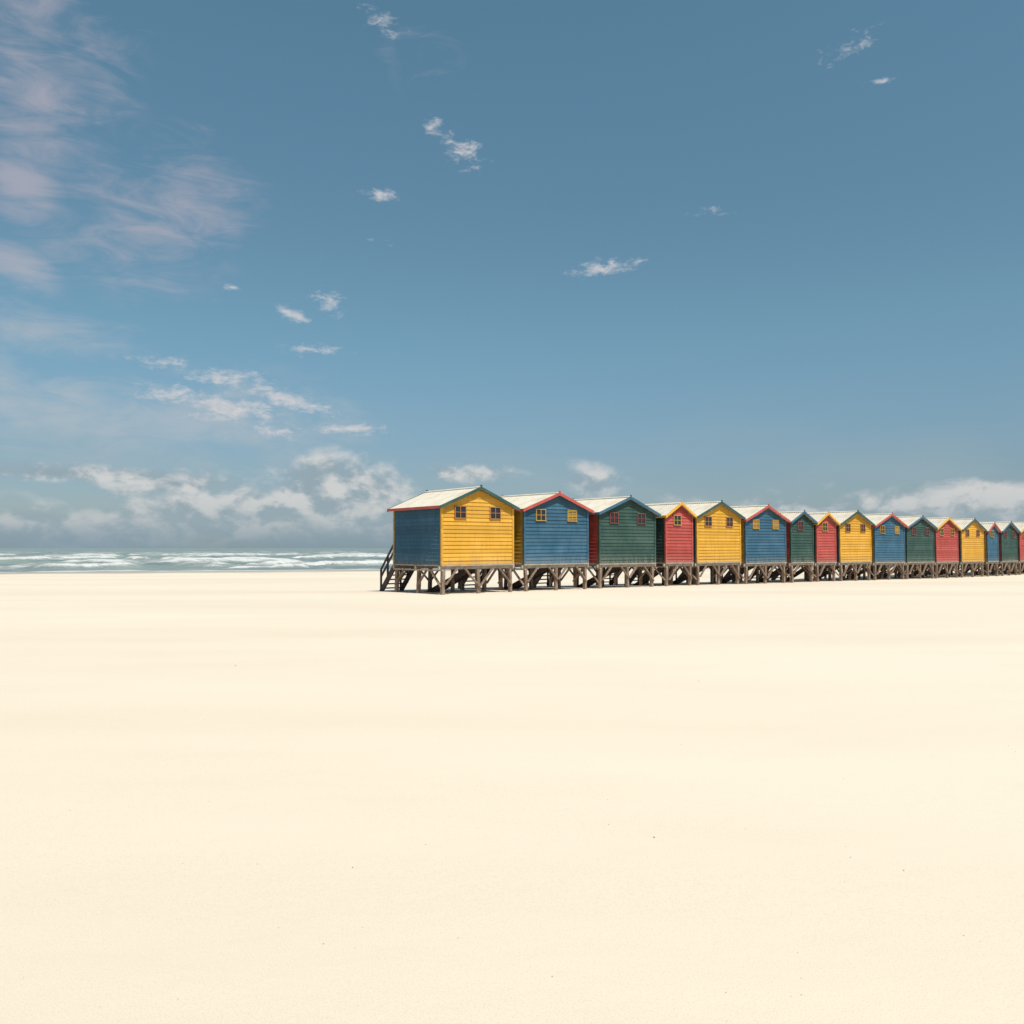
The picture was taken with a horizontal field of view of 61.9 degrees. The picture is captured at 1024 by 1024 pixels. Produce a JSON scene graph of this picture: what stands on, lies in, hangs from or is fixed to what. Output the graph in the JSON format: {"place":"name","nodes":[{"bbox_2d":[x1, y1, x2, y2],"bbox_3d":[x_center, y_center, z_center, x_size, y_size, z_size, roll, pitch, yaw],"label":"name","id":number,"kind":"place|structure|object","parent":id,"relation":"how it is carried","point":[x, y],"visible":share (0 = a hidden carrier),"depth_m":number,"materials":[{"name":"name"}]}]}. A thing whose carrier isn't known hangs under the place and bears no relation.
{"place":"outdoors","nodes":[
{"label":"outdoors","id":0,"kind":"place"},
{"bbox_2d":[0,548,897,572],"bbox_3d":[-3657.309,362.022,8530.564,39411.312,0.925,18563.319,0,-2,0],"label":"ocean water","id":1,"kind":"structure","parent":0,"point":[16,560],"depth_m":132.20,"materials":[{"name":"white liquid"}]},
{"bbox_2d":[0,565,1023,1023],"bbox_3d":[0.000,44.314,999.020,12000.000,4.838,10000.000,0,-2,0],"label":"sand beach","id":2,"kind":"structure","parent":0,"point":[490,791],"depth_m":5.45,"materials":[{"name":"beige sand"}]},
{"bbox_2d":[380,485,519,594],"bbox_3d":[-2.504,1.372,31.776,3.510,4.518,4.582,2,-3,-39],"label":"beach hut","id":3,"kind":"object","parent":2,"relation":"on","point":[467,531],"visible":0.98,"depth_m":30.36,"materials":[{"name":"yellow wood"}]},
{"bbox_2d":[454,505,500,519],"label":"windows","id":4,"kind":"structure","parent":3,"relation":"in","point":[459,511],"depth_m":29.80,"materials":[{"name":"red glass"}]},
{"bbox_2d":[458,491,593,590],"bbox_3d":[0.382,1.492,34.115,3.640,4.471,4.582,2,-3,-39],"label":"beach hut","id":5,"kind":"object","parent":2,"relation":"on","point":[551,530],"visible":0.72,"depth_m":32.52,"materials":[{"name":"blue wood"}]},
{"bbox_2d":[535,509,577,521],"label":"windows","id":6,"kind":"structure","parent":5,"relation":"in","point":[540,513],"depth_m":32.11,"materials":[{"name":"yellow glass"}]},
{"bbox_2d":[532,495,660,588],"bbox_3d":[3.443,1.612,36.564,3.630,4.496,4.582,2,-3,-39],"label":"beach hut","id":7,"kind":"object","parent":2,"relation":"on","point":[622,531],"visible":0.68,"depth_m":34.93,"materials":[{"name":"green wood"}]},
{"bbox_2d":[609,512,645,523],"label":"windows","id":8,"kind":"structure","parent":7,"relation":"in","point":[614,516],"depth_m":34.56,"materials":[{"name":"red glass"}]},
{"bbox_2d":[595,501,696,585],"bbox_3d":[5.926,1.790,38.611,2.140,4.376,4.582,2,-4,-39],"label":"beach hut","id":9,"kind":"object","parent":2,"relation":"on","point":[674,534],"visible":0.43,"depth_m":37.04,"materials":[{"name":"red wood"}]},
{"bbox_2d":[673,515,681,525],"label":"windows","id":10,"kind":"structure","parent":9,"relation":"in","point":[676,518],"depth_m":36.91,"materials":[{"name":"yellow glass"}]},
{"bbox_2d":[629,500,745,584],"bbox_3d":[8.085,1.780,40.332,3.490,4.517,4.582,2,-3,-39],"label":"beach hut","id":11,"kind":"object","parent":2,"relation":"on","point":[717,534],"visible":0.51,"depth_m":38.77,"materials":[{"name":"yellow wood"}]},
{"bbox_2d":[704,516,733,526],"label":"windows","id":12,"kind":"structure","parent":11,"relation":"in","point":[708,519],"depth_m":38.36,"materials":[{"name":"red glass"}]},
{"bbox_2d":[675,504,790,583],"bbox_3d":[10.878,1.935,42.600,3.620,4.515,4.582,2,-3,-39],"label":"beach hut","id":13,"kind":"object","parent":2,"relation":"on","point":[763,535],"visible":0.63,"depth_m":41.01,"materials":[{"name":"blue wood"}]},
{"bbox_2d":[752,519,778,528],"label":"windows","id":14,"kind":"structure","parent":13,"relation":"in","point":[775,523],"depth_m":40.61,"materials":[{"name":"yellow wood"}]},
{"bbox_2d":[722,510,817,582],"bbox_3d":[13.286,2.133,44.547,2.330,4.333,4.582,2,-3,-39],"label":"beach hut","id":15,"kind":"object","parent":2,"relation":"on","point":[800,539],"visible":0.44,"depth_m":42.96,"materials":[{"name":"green wood"}]},
{"bbox_2d":[797,521,803,529],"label":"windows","id":16,"kind":"structure","parent":15,"relation":"in","point":[800,524],"depth_m":42.83,"materials":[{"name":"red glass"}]},
{"bbox_2d":[748,511,839,581],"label":"beach hut","id":17,"kind":"object","parent":2,"relation":"on","point":[825,554],"visible":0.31,"depth_m":44.38,"materials":[{"name":"red wood"}]},
{"bbox_2d":[822,522,827,530],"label":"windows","id":18,"kind":"structure","parent":17,"relation":"in","point":[824,525],"depth_m":44.23,"materials":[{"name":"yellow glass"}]},
{"bbox_2d":[771,510,874,580],"bbox_3d":[17.290,2.214,47.805,3.520,4.514,4.582,2,-3,-39],"label":"beach hut","id":19,"kind":"object","parent":2,"relation":"on","point":[853,540],"visible":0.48,"depth_m":46.24,"materials":[{"name":"yellow wood"}]},
{"bbox_2d":[845,523,865,531],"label":"windows","id":20,"kind":"structure","parent":19,"relation":"in","point":[847,526],"depth_m":45.83,"materials":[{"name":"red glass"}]},
{"bbox_2d":[824,512,908,579],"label":"beach hut","id":21,"kind":"object","parent":2,"relation":"on","point":[888,539],"visible":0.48,"depth_m":48.51,"materials":[{"name":"blue wood"}]},
{"bbox_2d":[880,525,899,533],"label":"windows","id":22,"kind":"structure","parent":21,"relation":"in","point":[882,528],"depth_m":48.10,"materials":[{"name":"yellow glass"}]},
{"bbox_2d":[845,515,937,578],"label":"beach hut","id":23,"kind":"object","parent":2,"relation":"on","point":[919,543],"visible":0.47,"depth_m":50.87,"materials":[{"name":"green wood"}]},
{"bbox_2d":[911,527,929,534],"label":"windows","id":24,"kind":"structure","parent":23,"relation":"in","point":[913,529],"depth_m":50.41,"materials":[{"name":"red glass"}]},
{"bbox_2d":[870,516,961,577],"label":"beach hut","id":25,"kind":"object","parent":2,"relation":"on","point":[946,544],"visible":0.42,"depth_m":53.09,"materials":[{"name":"red wood"}]},
{"bbox_2d":[939,528,954,535],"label":"windows","id":26,"kind":"structure","parent":25,"relation":"in","point":[941,531],"depth_m":52.68,"materials":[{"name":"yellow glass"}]},
{"bbox_2d":[897,518,986,577],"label":"beach hut","id":27,"kind":"object","parent":2,"relation":"on","point":[971,542],"visible":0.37,"depth_m":55.32,"materials":[{"name":"yellow wood"}]},
{"bbox_2d":[965,529,979,536],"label":"windows","id":28,"kind":"structure","parent":27,"relation":"in","point":[966,530],"depth_m":55.64,"materials":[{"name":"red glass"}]},
{"bbox_2d":[924,522,1001,576],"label":"beach hut","id":29,"kind":"object","parent":2,"relation":"on","point":[991,549],"visible":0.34,"depth_m":57.24,"materials":[{"name":"blue wood"}]},
{"bbox_2d":[944,521,1020,575],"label":"beach hut","id":30,"kind":"object","parent":2,"relation":"on","point":[1008,544],"visible":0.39,"depth_m":58.94,"materials":[{"name":"green wood"}]},
{"bbox_2d":[1004,531,1014,537],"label":"windows","id":31,"kind":"structure","parent":30,"relation":"in","point":[1005,532],"depth_m":59.19,"materials":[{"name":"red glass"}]},
{"bbox_2d":[960,522,1023,574],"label":"beach hut","id":32,"kind":"object","parent":2,"relation":"on","point":[1020,527],"visible":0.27,"depth_m":60.31,"materials":[{"name":"red wood"}]},
{"bbox_2d":[0,0,1023,547],"label":"sky","id":33,"kind":"structure","parent":0,"point":[274,273],"materials":[{"name":"blue"}]},
{"bbox_2d":[99,597,1015,1006],"bbox_3d":[-0.003,2.242,15.081,43.512,0.061,25.930,0,-2,0],"label":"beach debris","id":34,"kind":"object","parent":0,"point":[477,785],"visible":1,"depth_m":4.69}
]}

